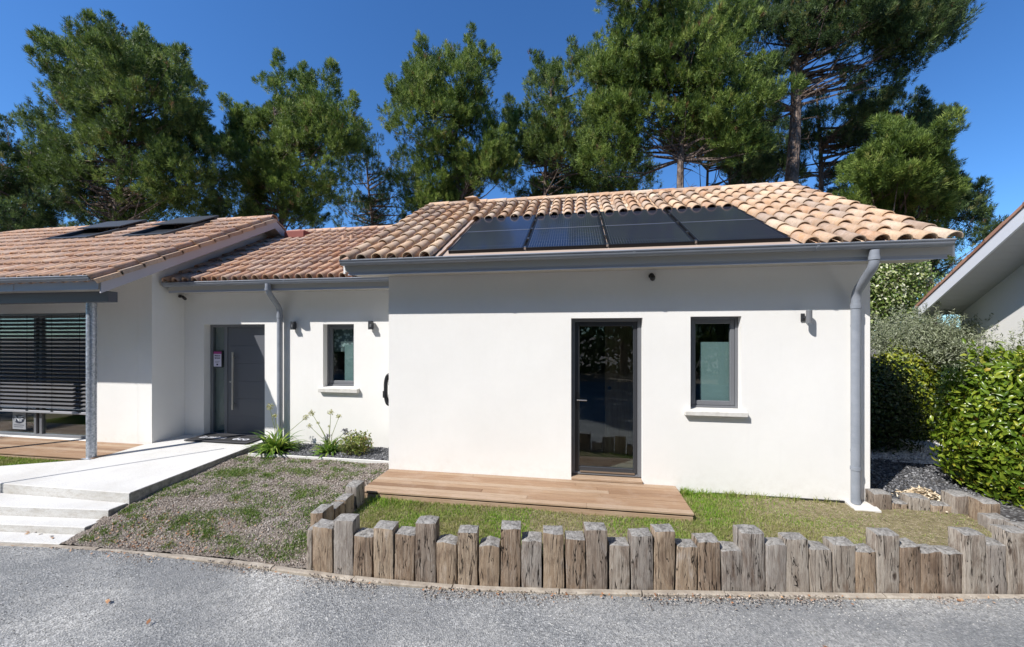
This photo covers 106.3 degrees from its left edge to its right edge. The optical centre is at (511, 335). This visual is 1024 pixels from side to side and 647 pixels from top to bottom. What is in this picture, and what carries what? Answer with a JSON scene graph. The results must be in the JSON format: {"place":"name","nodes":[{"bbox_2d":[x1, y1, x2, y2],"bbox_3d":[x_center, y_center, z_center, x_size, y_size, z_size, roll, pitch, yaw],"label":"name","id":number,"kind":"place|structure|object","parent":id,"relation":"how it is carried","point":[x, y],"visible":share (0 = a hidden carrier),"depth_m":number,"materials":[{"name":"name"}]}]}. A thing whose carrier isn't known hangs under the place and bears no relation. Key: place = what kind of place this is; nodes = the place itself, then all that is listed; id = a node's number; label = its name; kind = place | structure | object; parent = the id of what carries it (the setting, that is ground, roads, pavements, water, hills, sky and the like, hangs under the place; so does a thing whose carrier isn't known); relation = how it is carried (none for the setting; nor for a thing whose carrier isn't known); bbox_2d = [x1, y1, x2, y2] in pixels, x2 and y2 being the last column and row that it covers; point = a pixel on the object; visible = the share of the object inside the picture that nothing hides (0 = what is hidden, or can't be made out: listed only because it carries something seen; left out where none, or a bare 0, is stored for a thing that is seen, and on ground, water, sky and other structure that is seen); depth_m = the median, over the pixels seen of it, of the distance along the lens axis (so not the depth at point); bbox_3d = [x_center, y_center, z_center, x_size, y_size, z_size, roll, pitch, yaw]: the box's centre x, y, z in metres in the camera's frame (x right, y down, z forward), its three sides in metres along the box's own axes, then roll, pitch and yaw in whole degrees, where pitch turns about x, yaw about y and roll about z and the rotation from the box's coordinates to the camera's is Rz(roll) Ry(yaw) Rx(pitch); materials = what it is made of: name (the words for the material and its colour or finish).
{"place":"outdoors","nodes":[
{"label":"outdoors","id":0,"kind":"place"},
{"bbox_2d":[0,456,70,465],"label":"grass","id":1,"kind":"structure","parent":0,"point":[15,461],"depth_m":6.16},
{"bbox_2d":[0,434,266,545],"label":"path","id":2,"kind":"structure","parent":0,"point":[60,502],"depth_m":5.18,"materials":[{"name":"concrete"}]},
{"bbox_2d":[184,433,265,443],"bbox_3d":[-5.281,1.897,7.111,1.320,0.019,0.490,0,0,9],"label":"doormat","id":3,"kind":"object","parent":2,"relation":"on","point":[228,438],"visible":1,"depth_m":7.08,"materials":[{"name":"grey"}]},
{"bbox_2d":[61,447,388,569],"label":"soil","id":4,"kind":"structure","parent":0,"point":[104,518],"depth_m":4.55,"materials":[{"name":"soil"}]},
{"bbox_2d":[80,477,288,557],"bbox_3d":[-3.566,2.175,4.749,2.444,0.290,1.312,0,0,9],"label":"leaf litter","id":5,"kind":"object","parent":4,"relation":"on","point":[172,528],"visible":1,"depth_m":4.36,"materials":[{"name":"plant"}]},
{"bbox_2d":[78,455,384,564],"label":"weeds","id":6,"kind":"object","parent":4,"relation":"on","point":[231,472],"visible":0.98,"depth_m":4.68,"materials":[{"name":"plant"}]},
{"bbox_2d":[248,453,388,462],"bbox_3d":[-3.118,2.019,6.238,2.670,0.102,0.025,0,0,9],"label":"bed edging","id":7,"kind":"object","parent":4,"relation":"on","point":[338,459],"visible":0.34,"depth_m":6.21,"materials":[{"name":"grey"}]},
{"bbox_2d":[252,442,388,460],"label":"bed gravel","id":8,"kind":"structure","parent":4,"relation":"on","point":[378,453],"depth_m":6.43,"materials":[{"name":"gravel"}]},
{"bbox_2d":[242,403,309,457],"bbox_3d":[-4.023,1.573,6.566,1.052,0.829,0.996,0,0,9],"label":"agapanthus","id":9,"kind":"object","parent":8,"relation":"on","point":[273,445],"visible":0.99,"depth_m":6.55,"materials":[{"name":"green plant"}]},
{"bbox_2d":[308,409,350,458],"bbox_3d":[-3.119,1.614,6.521,0.684,0.747,0.725,0,0,37],"label":"agapanthus","id":10,"kind":"object","parent":8,"relation":"on","point":[332,448],"visible":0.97,"depth_m":6.50,"materials":[{"name":"green plant"}]},
{"bbox_2d":[310,504,333,526],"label":"palisade post","id":11,"kind":"object","parent":4,"relation":"on","point":[323,511],"visible":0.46,"depth_m":4.03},
{"bbox_2d":[335,493,353,513],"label":"palisade post","id":12,"kind":"object","parent":4,"relation":"on","point":[347,499],"visible":0.43,"depth_m":4.45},
{"bbox_2d":[334,429,373,455],"bbox_3d":[-2.601,1.792,6.413,0.625,0.495,0.535,0,0,34],"label":"shrub","id":13,"kind":"object","parent":4,"relation":"on","point":[358,439],"visible":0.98,"depth_m":6.36,"materials":[{"name":"green plant"}]},
{"bbox_2d":[346,480,364,508],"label":"palisade post","id":14,"kind":"object","parent":4,"relation":"on","point":[356,488],"visible":0.55,"depth_m":4.63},
{"bbox_2d":[89,339,875,588],"bbox_3d":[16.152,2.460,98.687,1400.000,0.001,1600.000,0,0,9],"label":"ground","id":15,"kind":"structure","parent":0,"point":[306,569],"depth_m":4.20,"materials":[{"name":"soil"}]},
{"bbox_2d":[0,546,1023,646],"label":"road","id":16,"kind":"structure","parent":0,"point":[499,624],"depth_m":3.21,"materials":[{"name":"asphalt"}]},
{"bbox_2d":[0,543,1023,599],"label":"kerb","id":17,"kind":"structure","parent":16,"relation":"on","point":[417,584],"depth_m":3.50,"materials":[{"name":"concrete"}]},
{"bbox_2d":[306,523,315,569],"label":"palisade post","id":18,"kind":"object","parent":17,"relation":"on","point":[309,558],"visible":0.53,"depth_m":3.82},
{"bbox_2d":[313,519,333,572],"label":"palisade post","id":19,"kind":"object","parent":17,"relation":"on","point":[323,545],"visible":0.76,"depth_m":3.78,"materials":[{"name":"wood"}]},
{"bbox_2d":[334,513,359,575],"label":"palisade post","id":20,"kind":"object","parent":17,"relation":"on","point":[346,527],"visible":0.82,"depth_m":3.75,"materials":[{"name":"wood"}]},
{"bbox_2d":[353,527,373,577],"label":"palisade post","id":21,"kind":"object","parent":17,"relation":"on","point":[363,565],"visible":0.75,"depth_m":3.71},
{"bbox_2d":[373,520,398,578],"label":"palisade post","id":22,"kind":"object","parent":17,"relation":"on","point":[385,531],"visible":0.83,"depth_m":3.67,"materials":[{"name":"wood"}]},
{"bbox_2d":[394,526,415,580],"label":"palisade post","id":23,"kind":"object","parent":17,"relation":"on","point":[405,536],"visible":0.77,"depth_m":3.65,"materials":[{"name":"wood"}]},
{"bbox_2d":[415,515,439,582],"bbox_3d":[-0.813,2.067,3.702,0.204,0.607,0.158,-1,-1,5],"label":"palisade post","id":24,"kind":"object","parent":17,"relation":"on","point":[427,532],"visible":0.83,"depth_m":3.63,"materials":[{"name":"wood"}]},
{"bbox_2d":[436,534,457,584],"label":"palisade post","id":25,"kind":"object","parent":17,"relation":"on","point":[447,556],"visible":0.81,"depth_m":3.60,"materials":[{"name":"wood"}]},
{"bbox_2d":[458,525,478,585],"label":"palisade post","id":26,"kind":"object","parent":17,"relation":"on","point":[468,554],"visible":0.91,"depth_m":3.57,"materials":[{"name":"wood"}]},
{"bbox_2d":[479,536,500,585],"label":"palisade post","id":27,"kind":"object","parent":17,"relation":"on","point":[489,558],"visible":0.97,"depth_m":3.56,"materials":[{"name":"wood"}]},
{"bbox_2d":[500,520,520,586],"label":"palisade post","id":28,"kind":"object","parent":17,"relation":"on","point":[510,553],"visible":0.98,"depth_m":3.56,"materials":[{"name":"wood"}]},
{"bbox_2d":[521,531,541,587],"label":"palisade post","id":29,"kind":"object","parent":17,"relation":"on","point":[531,560],"visible":0.96,"depth_m":3.54,"materials":[{"name":"wood"}]},
{"bbox_2d":[543,525,563,593],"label":"palisade post","id":30,"kind":"object","parent":17,"relation":"on","point":[553,556],"visible":0.98,"depth_m":3.54,"materials":[{"name":"wood"}]},
{"bbox_2d":[564,531,585,588],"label":"palisade post","id":31,"kind":"object","parent":17,"relation":"on","point":[574,549],"visible":0.98,"depth_m":3.52,"materials":[{"name":"wood"}]},
{"bbox_2d":[583,522,606,588],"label":"palisade post","id":32,"kind":"object","parent":17,"relation":"on","point":[595,535],"visible":0.83,"depth_m":3.52,"materials":[{"name":"wood"}]},
{"bbox_2d":[607,537,629,589],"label":"palisade post","id":33,"kind":"object","parent":17,"relation":"on","point":[618,573],"visible":0.84,"depth_m":3.53,"materials":[{"name":"wood"}]},
{"bbox_2d":[627,528,652,592],"bbox_3d":[1.195,2.091,3.571,0.210,0.558,0.134,0,1,0],"label":"palisade post","id":34,"kind":"object","parent":17,"relation":"on","point":[640,557],"visible":0.84,"depth_m":3.51,"materials":[{"name":"wood"}]},
{"bbox_2d":[650,523,674,589],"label":"palisade post","id":35,"kind":"object","parent":17,"relation":"on","point":[663,539],"visible":0.84,"depth_m":3.51,"materials":[{"name":"wood"}]},
{"bbox_2d":[674,538,697,589],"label":"palisade post","id":36,"kind":"object","parent":17,"relation":"on","point":[685,570],"visible":0.79,"depth_m":3.51,"materials":[{"name":"wood"}]},
{"bbox_2d":[691,532,720,590],"bbox_3d":[1.806,2.119,3.579,0.201,0.501,0.160,0,-1,0],"label":"palisade post","id":37,"kind":"object","parent":17,"relation":"on","point":[708,562],"visible":0.81,"depth_m":3.50,"materials":[{"name":"wood"}]},
{"bbox_2d":[719,541,742,591],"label":"palisade post","id":38,"kind":"object","parent":17,"relation":"on","point":[731,562],"visible":0.79,"depth_m":3.50,"materials":[{"name":"wood"}]},
{"bbox_2d":[733,524,764,591],"bbox_3d":[2.206,2.078,3.575,0.217,0.584,0.159,0,0,0],"label":"palisade post","id":39,"kind":"object","parent":17,"relation":"on","point":[748,540],"visible":0.85,"depth_m":3.50,"materials":[{"name":"wood"}]},
{"bbox_2d":[764,537,785,592],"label":"palisade post","id":40,"kind":"object","parent":17,"relation":"on","point":[775,562],"visible":0.74,"depth_m":3.49,"materials":[{"name":"wood"}]},
{"bbox_2d":[778,532,808,591],"bbox_3d":[2.603,2.106,3.548,0.206,0.527,0.131,-1,-1,2],"label":"palisade post","id":41,"kind":"object","parent":17,"relation":"on","point":[797,571],"visible":0.81,"depth_m":3.49,"materials":[{"name":"wood"}]},
{"bbox_2d":[808,540,832,592],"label":"palisade post","id":42,"kind":"object","parent":17,"relation":"on","point":[819,567],"visible":0.76,"depth_m":3.48,"materials":[{"name":"wood"}]},
{"bbox_2d":[822,536,855,592],"bbox_3d":[3.026,2.129,3.555,0.209,0.482,0.150,0,0,1],"label":"palisade post","id":43,"kind":"object","parent":17,"relation":"on","point":[842,549],"visible":0.81,"depth_m":3.49,"materials":[{"name":"wood"}]},
{"bbox_2d":[855,543,875,592],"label":"palisade post","id":44,"kind":"object","parent":17,"relation":"on","point":[865,575],"visible":0.74,"depth_m":3.47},
{"bbox_2d":[866,527,899,593],"bbox_3d":[3.415,2.079,3.537,0.203,0.582,0.132,0,1,0],"label":"palisade post","id":45,"kind":"object","parent":17,"relation":"on","point":[883,543],"visible":0.81,"depth_m":3.48,"materials":[{"name":"wood"}]},
{"bbox_2d":[899,537,919,592],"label":"palisade post","id":46,"kind":"object","parent":17,"relation":"on","point":[909,566],"visible":0.7,"depth_m":3.47,"materials":[{"name":"wood"}]},
{"bbox_2d":[917,544,941,593],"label":"palisade post","id":47,"kind":"object","parent":17,"relation":"on","point":[930,571],"visible":0.66,"depth_m":3.47,"materials":[{"name":"wood"}]},
{"bbox_2d":[930,545,962,593],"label":"palisade post","id":48,"kind":"object","parent":17,"relation":"on","point":[951,565],"visible":0.73,"depth_m":3.48,"materials":[{"name":"wood"}]},
{"bbox_2d":[947,526,985,593],"bbox_3d":[4.191,2.077,3.534,0.210,0.586,0.148,1,0,-1],"label":"palisade post","id":49,"kind":"object","parent":17,"relation":"on","point":[968,543],"visible":0.84,"depth_m":3.47,"materials":[{"name":"wood"}]},
{"bbox_2d":[985,536,1006,593],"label":"palisade post","id":50,"kind":"object","parent":17,"relation":"on","point":[996,582],"visible":0.62,"depth_m":3.47,"materials":[{"name":"wood"}]},
{"bbox_2d":[992,525,1023,593],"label":"palisade post","id":51,"kind":"object","parent":17,"relation":"on","point":[1010,537],"visible":0.74,"depth_m":3.47,"materials":[{"name":"wood"}]},
{"bbox_2d":[49,547,1022,613],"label":"kerb debris","id":52,"kind":"object","parent":16,"relation":"on","point":[690,597],"visible":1,"depth_m":3.43,"materials":[{"name":"soil"}]},
{"bbox_2d":[0,0,1023,330],"label":"sky","id":53,"kind":"structure","parent":0,"point":[231,42],"materials":[{"name":"blue"}]},
{"bbox_2d":[352,491,991,557],"bbox_3d":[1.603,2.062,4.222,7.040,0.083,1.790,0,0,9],"label":"lawn","id":54,"kind":"structure","parent":0,"point":[833,511],"depth_m":4.28,"materials":[{"name":"plant"}]},
{"bbox_2d":[365,469,693,521],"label":"wooden deck","id":55,"kind":"structure","parent":54,"relation":"on","point":[631,500],"depth_m":4.79,"materials":[{"name":"brown wood"}]},
{"bbox_2d":[365,486,839,508],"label":"grass","id":56,"kind":"structure","parent":54,"relation":"on","point":[688,491],"depth_m":4.79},
{"bbox_2d":[359,495,991,550],"bbox_3d":[1.606,2.055,4.270,7.101,0.100,1.316,0,0,1],"label":"straw","id":57,"kind":"object","parent":54,"relation":"on","point":[817,520],"visible":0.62,"depth_m":4.25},
{"bbox_2d":[845,500,881,512],"bbox_3d":[4.184,2.028,4.564,0.288,0.045,0.223,0,0,14],"label":"splash stone","id":58,"kind":"object","parent":54,"relation":"on","point":[865,506],"visible":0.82,"depth_m":4.52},
{"bbox_2d":[865,489,891,509],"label":"palisade post","id":59,"kind":"object","parent":54,"relation":"on","point":[880,499],"visible":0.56,"depth_m":4.52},
{"bbox_2d":[930,500,950,512],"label":"palisade post","id":60,"kind":"object","parent":54,"relation":"on","point":[939,506],"visible":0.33,"depth_m":4.43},
{"bbox_2d":[870,436,950,459],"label":"white stones","id":61,"kind":"object","parent":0,"point":[926,450],"visible":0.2,"depth_m":6.45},
{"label":"terrain","id":62,"kind":"structure","parent":0,"visible":0},
{"bbox_2d":[0,113,78,231],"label":"pine tree","id":63,"kind":"object","parent":62,"relation":"on","point":[18,214],"visible":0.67,"depth_m":15.24,"materials":[{"name":"green plant"}]},
{"bbox_2d":[57,204,130,226],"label":"pine tree","id":64,"kind":"object","parent":62,"relation":"on","point":[71,223],"visible":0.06,"depth_m":21.60,"materials":[{"name":"green plant"}]},
{"bbox_2d":[0,7,242,226],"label":"pine tree","id":65,"kind":"object","parent":62,"relation":"on","point":[118,77],"visible":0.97,"depth_m":15.04,"materials":[{"name":"green plant"}]},
{"bbox_2d":[194,165,330,229],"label":"pine tree","id":66,"kind":"object","parent":62,"relation":"on","point":[219,209],"visible":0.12,"depth_m":20.16,"materials":[{"name":"green plant"}]},
{"bbox_2d":[193,47,372,229],"bbox_3d":[-10.480,-5.618,18.195,8.920,15.696,5.025,0,0,9],"label":"pine tree","id":67,"kind":"object","parent":62,"relation":"on","point":[291,121],"visible":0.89,"depth_m":17.00,"materials":[{"name":"green plant"}]},
{"bbox_2d":[324,120,435,227],"bbox_3d":[-8.034,-5.136,22.894,7.327,14.717,4.744,0,0,9],"label":"pine tree","id":68,"kind":"object","parent":62,"relation":"on","point":[370,204],"visible":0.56,"depth_m":22.55,"materials":[{"name":"green plant"}]},
{"bbox_2d":[376,20,524,212],"bbox_3d":[-2.704,-5.936,17.409,6.726,16.318,4.470,0,0,9],"label":"pine tree","id":69,"kind":"object","parent":62,"relation":"on","point":[469,169],"visible":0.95,"depth_m":16.78,"materials":[{"name":"green plant"}]},
{"bbox_2d":[0,181,963,504],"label":"house","id":70,"kind":"structure","parent":62,"relation":"on","point":[712,369],"depth_m":5.58,"materials":[{"name":"white"}]},
{"bbox_2d":[13,412,25,428],"bbox_3d":[-9.653,1.645,7.512,0.330,0.360,0.008,0,0,9],"label":"sticker","id":71,"kind":"object","parent":70,"relation":"attached to","point":[19,420],"visible":0.99,"depth_m":7.51,"materials":[{"name":"grey"}]},
{"bbox_2d":[0,313,85,438],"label":"sliding window","id":72,"kind":"structure","parent":70,"relation":"in","point":[40,351],"depth_m":7.34,"materials":[{"name":"grey"}]},
{"bbox_2d":[210,324,264,435],"bbox_3d":[-5.256,0.845,7.415,1.328,2.131,0.143,0,0,9],"label":"front door","id":73,"kind":"structure","parent":70,"relation":"in","point":[237,389],"depth_m":7.42,"materials":[{"name":"grey"}]},
{"bbox_2d":[318,324,359,392],"bbox_3d":[-3.101,0.400,6.996,0.780,1.229,0.276,0,0,9],"label":"window","id":74,"kind":"structure","parent":70,"relation":"in","point":[349,349],"depth_m":7.09,"materials":[{"name":"grey"}]},
{"bbox_2d":[448,215,537,253],"bbox_3d":[-0.202,-1.618,5.962,1.055,0.057,1.974,0,29,9],"label":"solar panel","id":75,"kind":"object","parent":70,"relation":"attached to","point":[498,234],"visible":0.93,"depth_m":5.68,"materials":[{"name":"black"}]},
{"bbox_2d":[526,211,607,250],"bbox_3d":[0.841,-1.618,5.791,1.055,0.057,1.974,0,29,9],"label":"solar panel","id":76,"kind":"object","parent":70,"relation":"attached to","point":[570,231],"visible":0.96,"depth_m":5.51,"materials":[{"name":"black"}]},
{"bbox_2d":[571,318,642,483],"bbox_3d":[1.281,0.857,5.227,0.935,2.196,0.190,0,0,9],"label":"glazed door","id":77,"kind":"structure","parent":70,"relation":"in","point":[576,469],"depth_m":5.24,"materials":[{"name":"grey"}]},
{"bbox_2d":[605,326,632,455],"bbox_3d":[1.741,0.774,6.242,0.440,2.328,0.098,0,0,9],"label":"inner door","id":78,"kind":"structure","parent":70,"relation":"in","point":[618,339],"depth_m":6.25,"materials":[{"name":"black glass"}]},
{"bbox_2d":[600,208,696,247],"bbox_3d":[1.884,-1.618,5.620,1.055,0.057,1.974,0,29,9],"label":"solar panel","id":79,"kind":"object","parent":70,"relation":"attached to","point":[643,228],"visible":0.96,"depth_m":5.33,"materials":[{"name":"black"}]},
{"bbox_2d":[684,317,747,416],"bbox_3d":[2.623,0.386,5.005,0.750,1.277,0.256,0,0,9],"label":"window","id":80,"kind":"structure","parent":70,"relation":"in","point":[718,360],"depth_m":5.09,"materials":[{"name":"grey"}]},
{"bbox_2d":[666,205,790,244],"bbox_3d":[2.913,-1.617,5.453,1.027,0.052,1.974,0,29,9],"label":"solar panel","id":81,"kind":"object","parent":70,"relation":"attached to","point":[719,224],"visible":0.94,"depth_m":5.15,"materials":[{"name":"black"}]},
{"bbox_2d":[493,34,654,197],"bbox_3d":[2.744,-5.768,18.283,7.856,15.996,4.644,0,0,9],"label":"pine tree","id":82,"kind":"object","parent":62,"relation":"on","point":[541,142],"visible":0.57,"depth_m":17.77,"materials":[{"name":"green plant"}]},
{"bbox_2d":[529,132,663,192],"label":"pine tree","id":83,"kind":"object","parent":62,"relation":"on","point":[644,181],"visible":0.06,"depth_m":22.81,"materials":[{"name":"green plant"}]},
{"bbox_2d":[569,0,810,187],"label":"pine tree","id":84,"kind":"object","parent":62,"relation":"on","point":[639,66],"visible":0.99,"depth_m":13.77,"materials":[{"name":"green plant"}]},
{"bbox_2d":[658,110,768,186],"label":"pine tree","id":85,"kind":"object","parent":62,"relation":"on","point":[749,161],"visible":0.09,"depth_m":17.36,"materials":[{"name":"green plant"}]},
{"bbox_2d":[701,106,778,184],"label":"pine tree","id":86,"kind":"object","parent":62,"relation":"on","point":[771,161],"visible":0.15,"depth_m":18.76,"materials":[{"name":"green plant"}]},
{"bbox_2d":[722,113,809,185],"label":"pine tree","id":87,"kind":"object","parent":62,"relation":"on","point":[784,122],"visible":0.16,"depth_m":20.02,"materials":[{"name":"green plant"}]},
{"bbox_2d":[722,0,985,182],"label":"pine tree","id":88,"kind":"object","parent":62,"relation":"on","point":[890,30],"visible":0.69,"depth_m":14.42,"materials":[{"name":"green plant"}]},
{"bbox_2d":[745,69,972,195],"bbox_3d":[16.499,-5.032,18.237,9.806,14.531,4.350,0,0,9],"label":"pine tree","id":89,"kind":"object","parent":62,"relation":"on","point":[846,133],"visible":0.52,"depth_m":18.03,"materials":[{"name":"green plant"}]},
{"bbox_2d":[831,104,972,227],"bbox_3d":[11.565,-2.287,11.972,3.672,9.016,3.637,0,0,-38],"label":"pine tree","id":90,"kind":"object","parent":62,"relation":"on","point":[909,171],"visible":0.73,"depth_m":11.12,"materials":[{"name":"green plant"}]},
{"bbox_2d":[870,354,936,454],"bbox_3d":[6.272,1.182,7.096,2.076,1.812,1.635,0,0,9],"label":"clipped hedge","id":91,"kind":"object","parent":62,"relation":"on","point":[890,413],"visible":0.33,"depth_m":6.49,"materials":[{"name":"green plant"}]},
{"bbox_2d":[872,339,944,441],"bbox_3d":[7.728,1.057,7.605,1.235,2.015,1.064,0,0,9],"label":"yellow green bush","id":92,"kind":"object","parent":62,"relation":"on","point":[928,373],"visible":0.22,"depth_m":7.27,"materials":[{"name":"green plant"}]},
{"bbox_2d":[870,260,947,351],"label":"variegated tree","id":93,"kind":"object","parent":62,"relation":"on","point":[894,284],"visible":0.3,"depth_m":9.22,"materials":[{"name":"green plant"}]},
{"bbox_2d":[877,102,1008,323],"bbox_3d":[17.407,-3.851,16.704,6.393,12.140,3.824,0,0,9],"label":"pine tree","id":94,"kind":"object","parent":62,"relation":"on","point":[980,212],"visible":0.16,"depth_m":16.07,"materials":[{"name":"green plant"}]},
{"bbox_2d":[870,429,1023,521],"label":"gravel","id":95,"kind":"structure","parent":62,"relation":"on","point":[1014,514],"depth_m":5.13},
{"bbox_2d":[900,492,929,510],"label":"palisade post","id":96,"kind":"object","parent":95,"relation":"on","point":[917,502],"visible":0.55,"depth_m":4.47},
{"bbox_2d":[894,486,947,511],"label":"wood chips","id":97,"kind":"object","parent":95,"relation":"on","point":[924,491],"visible":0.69,"depth_m":4.68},
{"bbox_2d":[870,300,998,389],"bbox_3d":[8.173,0.657,7.649,2.434,2.821,2.170,0,0,9],"label":"olive tree","id":98,"kind":"object","parent":95,"relation":"on","point":[931,338],"visible":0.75,"depth_m":7.34,"materials":[{"name":"green plant"}]},
{"bbox_2d":[870,453,1021,506],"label":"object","id":99,"kind":"structure","parent":95,"relation":"on","point":[932,474],"depth_m":5.37,"materials":[{"name":"gravel"}]},
{"bbox_2d":[941,490,972,514],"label":"palisade post","id":100,"kind":"object","parent":95,"relation":"on","point":[956,501],"visible":0.39,"depth_m":4.38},
{"bbox_2d":[927,338,1023,508],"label":"laurel hedge","id":101,"kind":"object","parent":95,"relation":"on","point":[983,444],"visible":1,"depth_m":4.73,"materials":[{"name":"green plant"}]},
{"bbox_2d":[935,318,1023,397],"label":"olive tree","id":102,"kind":"object","parent":95,"relation":"on","point":[982,344],"visible":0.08,"depth_m":6.47,"materials":[{"name":"green plant"}]},
{"bbox_2d":[968,496,999,520],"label":"palisade post","id":103,"kind":"object","parent":95,"relation":"on","point":[976,505],"visible":0.43,"depth_m":4.20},
{"bbox_2d":[977,513,1009,528],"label":"palisade post","id":104,"kind":"object","parent":95,"relation":"on","point":[984,520],"visible":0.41,"depth_m":4.07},
{"bbox_2d":[926,353,988,442],"bbox_3d":[8.311,1.205,6.856,1.211,1.789,1.553,0,0,9],"label":"clipped hedge","id":105,"kind":"object","parent":62,"relation":"on","point":[943,369],"visible":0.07,"depth_m":7.09,"materials":[{"name":"green plant"}]},
{"bbox_2d":[915,202,1023,362],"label":"neighbour house","id":106,"kind":"structure","parent":62,"relation":"on","point":[984,279],"depth_m":6.60,"materials":[{"name":"white"}]},
{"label":"lawn strip","id":107,"kind":"structure","parent":0,"visible":0},
{"bbox_2d":[0,436,143,460],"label":"wooden deck","id":108,"kind":"structure","parent":107,"relation":"on","point":[48,449],"depth_m":6.63,"materials":[{"name":"brown wood"}]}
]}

